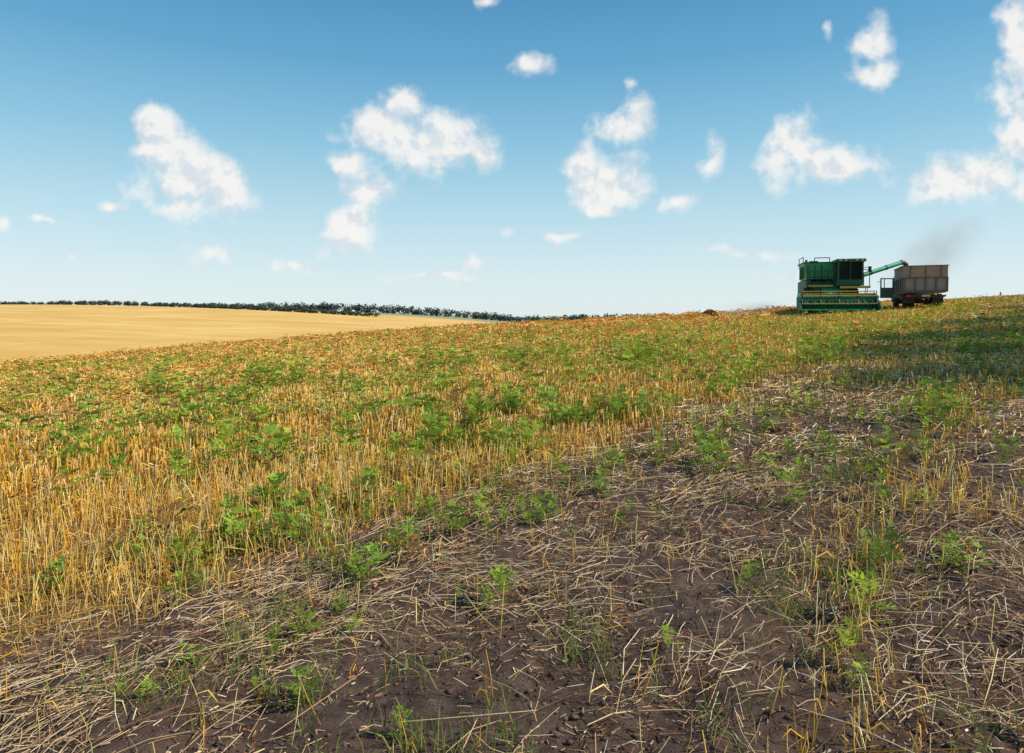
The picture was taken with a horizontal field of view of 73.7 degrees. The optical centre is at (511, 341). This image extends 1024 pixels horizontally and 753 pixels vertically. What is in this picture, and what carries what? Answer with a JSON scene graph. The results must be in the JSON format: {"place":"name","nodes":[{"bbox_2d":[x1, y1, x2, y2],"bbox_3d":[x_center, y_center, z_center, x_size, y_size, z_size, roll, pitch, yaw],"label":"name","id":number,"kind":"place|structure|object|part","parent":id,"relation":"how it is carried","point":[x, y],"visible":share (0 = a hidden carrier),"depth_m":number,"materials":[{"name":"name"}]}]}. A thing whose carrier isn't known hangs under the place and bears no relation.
{"place":"outdoors","nodes":[
{"label":"outdoors","id":0,"kind":"place"},
{"bbox_2d":[0,294,1023,752],"bbox_3d":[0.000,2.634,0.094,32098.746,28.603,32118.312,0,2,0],"label":"ground","id":1,"kind":"structure","parent":0,"point":[28,332],"depth_m":3.30,"materials":[{"name":"soil"}]},
{"bbox_2d":[0,300,379,316],"bbox_3d":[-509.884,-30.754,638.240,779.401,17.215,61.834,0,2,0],"label":"distant tree line","id":2,"kind":"object","parent":1,"relation":"on","point":[202,305],"visible":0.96,"depth_m":633.31,"materials":[{"name":"green plant"}]},
{"bbox_2d":[192,301,664,321],"bbox_3d":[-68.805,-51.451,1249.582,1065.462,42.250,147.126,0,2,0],"label":"distant woodland","id":3,"kind":"object","parent":1,"relation":"on","point":[483,315],"visible":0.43,"depth_m":1205.34,"materials":[{"name":"green plant"}]},
{"bbox_2d":[0,299,890,418],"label":"straw windrows","id":4,"kind":"object","parent":1,"relation":"on","point":[574,323],"visible":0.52,"depth_m":38.94,"materials":[{"name":"yellow plant"}]},
{"bbox_2d":[0,357,1022,752],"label":"grass","id":5,"kind":"structure","parent":1,"relation":"on","point":[466,733],"depth_m":3.43,"materials":[{"name":"green plant"}]},
{"bbox_2d":[0,294,1023,752],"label":"wheat stubble","id":6,"kind":"object","parent":1,"relation":"on","point":[344,464],"visible":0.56,"depth_m":7.25,"materials":[{"name":"yellow plant"}]},
{"bbox_2d":[0,296,1023,752],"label":"straw litter","id":7,"kind":"object","parent":1,"relation":"on","point":[874,450],"visible":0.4,"depth_m":3.86,"materials":[{"name":"beige plant"}]},
{"bbox_2d":[0,294,1023,736],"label":"weeds","id":8,"kind":"object","parent":1,"relation":"on","point":[436,422],"visible":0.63,"depth_m":8.61,"materials":[{"name":"green plant"}]},
{"bbox_2d":[0,387,1023,752],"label":"soil clods","id":9,"kind":"object","parent":1,"relation":"on","point":[608,749],"visible":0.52,"depth_m":2.71,"materials":[{"name":"soil"}]},
{"bbox_2d":[701,309,719,316],"bbox_3d":[15.903,-2.209,54.950,1.608,0.831,1.426,0,2,0],"label":"straw pile","id":10,"kind":"object","parent":1,"relation":"on","point":[709,311],"visible":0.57,"depth_m":54.69,"materials":[{"name":"beige plant"}]},
{"bbox_2d":[803,288,813,312],"bbox_3d":[21.331,-2.927,49.174,0.620,1.816,1.816,1,2,15],"label":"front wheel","id":11,"kind":"object","parent":1,"relation":"on","point":[806,289],"visible":0.27,"depth_m":48.83,"materials":[{"name":"rubber"}]},
{"bbox_2d":[797,295,877,310],"bbox_3d":[22.026,-2.598,46.177,4.900,1.078,1.350,1,2,15],"label":"header trough","id":12,"kind":"object","parent":1,"relation":"on","point":[842,308],"visible":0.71,"depth_m":46.30,"materials":[{"name":"green metal"}]},
{"bbox_2d":[796,297,801,310],"bbox_3d":[19.591,-2.551,46.555,0.120,0.993,1.884,1,2,15],"label":"divider","id":13,"kind":"object","parent":12,"relation":"attached to","point":[798,305],"visible":1,"depth_m":46.53,"materials":[{"name":"green metal"}]},
{"bbox_2d":[822,288,843,292],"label":"feeder house","id":14,"kind":"structure","parent":12,"relation":"on","point":[832,289],"depth_m":47.73,"materials":[{"name":"green paint"}]},
{"bbox_2d":[797,293,873,294],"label":"header beam","id":15,"kind":"structure","parent":12,"relation":"attached to","point":[840,294],"depth_m":46.70,"materials":[{"name":"green metal"}]},
{"bbox_2d":[803,299,871,307],"bbox_3d":[22.072,-2.525,46.348,4.660,0.620,0.620,1,2,15],"label":"auger flight","id":16,"kind":"object","parent":12,"relation":"on","point":[837,302],"visible":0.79,"depth_m":46.26,"materials":[{"name":"green paint"}]},
{"bbox_2d":[800,301,875,306],"bbox_3d":[22.072,-2.525,46.348,4.700,0.400,0.400,1,2,15],"label":"header auger","id":17,"kind":"object","parent":12,"relation":"in","point":[835,305],"visible":0.52,"depth_m":46.22,"materials":[{"name":"green metal"}]},
{"bbox_2d":[802,291,874,306],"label":"reel tines","id":18,"kind":"object","parent":12,"relation":"on","point":[837,298],"visible":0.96,"depth_m":45.83,"materials":[{"name":"metal"}]},
{"bbox_2d":[875,298,882,310],"bbox_3d":[24.324,-2.506,45.287,0.120,0.993,1.884,1,2,15],"label":"divider","id":19,"kind":"object","parent":12,"relation":"on","point":[878,306],"visible":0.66,"depth_m":45.09,"materials":[{"name":"green metal"}]},
{"bbox_2d":[880,265,948,307],"bbox_3d":[29.077,-3.887,50.004,3.717,3.074,8.160,1,2,22],"label":"trailer","id":20,"kind":"object","parent":1,"relation":"on","point":[912,285],"visible":0.82,"depth_m":46.89,"materials":[{"name":"metal"}]},
{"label":"cab door","id":21,"kind":"part","parent":20,"relation":"part of","materials":[{"name":"paint"}]},
{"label":"axles","id":22,"kind":"object","parent":1,"relation":"on","visible":0},
{"bbox_2d":[812,281,849,292],"bbox_3d":[23.386,-3.670,51.216,2.300,1.598,6.444,1,2,15],"label":"hull","id":23,"kind":"object","parent":22,"relation":"on","point":[823,283],"visible":0.19,"depth_m":48.43,"materials":[{"name":"green metal"}]},
{"bbox_2d":[798,280,811,293],"bbox_3d":[22.041,-3.881,51.462,0.370,1.296,4.250,1,2,15],"label":"side panel","id":24,"kind":"object","parent":23,"relation":"attached to","point":[802,285],"visible":0.43,"depth_m":51.14,"materials":[{"name":"green metal"}]},
{"bbox_2d":[799,263,832,280],"bbox_3d":[23.185,-5.112,50.412,3.440,1.200,2.800,1,2,15],"label":"grain tank","id":25,"kind":"object","parent":23,"relation":"on","point":[827,266],"visible":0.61,"depth_m":49.38,"materials":[{"name":"green metal"}]},
{"bbox_2d":[797,262,830,279],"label":"tank ribs","id":26,"kind":"object","parent":25,"relation":"attached to","point":[801,274],"visible":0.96,"depth_m":49.63,"materials":[{"name":"green metal"}]},
{"bbox_2d":[810,288,855,292],"bbox_3d":[22.656,-3.362,48.209,2.953,0.800,0.118,1,2,16],"label":"drive belts guard","id":27,"kind":"object","parent":23,"relation":"attached to","point":[811,289],"visible":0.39,"depth_m":48.42,"materials":[{"name":"metal"}]},
{"bbox_2d":[0,0,1023,316],"label":"sky","id":28,"kind":"structure","parent":0,"point":[520,158],"materials":[{"name":"blue"}]},
{"bbox_2d":[801,291,878,303],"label":"reel spokes","id":29,"kind":"object","parent":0,"point":[820,298],"visible":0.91,"depth_m":45.85,"materials":[{"name":"metal"}]},
{"bbox_2d":[802,291,877,303],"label":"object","id":30,"kind":"object","parent":29,"relation":"attached to","point":[841,296],"visible":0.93,"depth_m":45.70,"materials":[{"name":"metal"}]},
{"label":"mirror arms","id":31,"kind":"object","parent":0,"visible":0},
{"bbox_2d":[832,266,871,272],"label":"mirrors","id":32,"kind":"object","parent":31,"relation":"attached to","point":[869,269],"visible":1,"depth_m":46.64,"materials":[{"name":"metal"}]},
{"bbox_3d":[24.132,-2.900,48.424,0.620,1.816,1.815,1,2,15],"label":"front wheel","id":33,"kind":"object","parent":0,"visible":0},
{"bbox_3d":[23.819,-3.778,47.803,1.900,0.060,1.900,1,2,15],"label":"platform","id":34,"kind":"object","parent":33,"relation":"on","visible":0},
{"bbox_2d":[799,257,869,285],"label":"handrails","id":35,"kind":"object","parent":34,"relation":"on","point":[818,277],"visible":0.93,"depth_m":48.28,"materials":[{"name":"metal"}]},
{"bbox_2d":[809,285,870,287],"bbox_3d":[22.727,-3.791,47.469,3.866,0.290,0.718,1,3,36],"label":"platform edge","id":36,"kind":"object","parent":34,"relation":"attached to","point":[840,286],"visible":1,"depth_m":47.04,"materials":[{"name":"yellow paint"}]},
{"bbox_2d":[835,283,863,285],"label":"cab floor","id":37,"kind":"structure","parent":34,"relation":"on","point":[849,284],"depth_m":47.27,"materials":[{"name":"green metal"}]},
{"bbox_2d":[833,262,863,283],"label":"cab pillars","id":38,"kind":"structure","parent":37,"relation":"on","point":[850,280],"depth_m":47.18,"materials":[{"name":"green metal"}]},
{"bbox_2d":[834,262,861,280],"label":"cab glazing","id":39,"kind":"structure","parent":38,"relation":"attached to","point":[844,270],"depth_m":47.23,"materials":[{"name":"black glass"}]},
{"bbox_2d":[831,258,866,263],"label":"cab roof","id":40,"kind":"structure","parent":38,"relation":"on","point":[848,260],"depth_m":46.95,"materials":[{"name":"green metal"}]},
{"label":"auger","id":41,"kind":"object","parent":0,"visible":0},
{"bbox_2d":[864,260,903,276],"bbox_3d":[26.599,-5.147,49.637,4.415,1.571,0.320,0,2,-14],"label":"unloading auger","id":42,"kind":"object","parent":41,"relation":"attached to","point":[883,268],"visible":0.66,"depth_m":49.61,"materials":[{"name":"green paint"}]}
]}

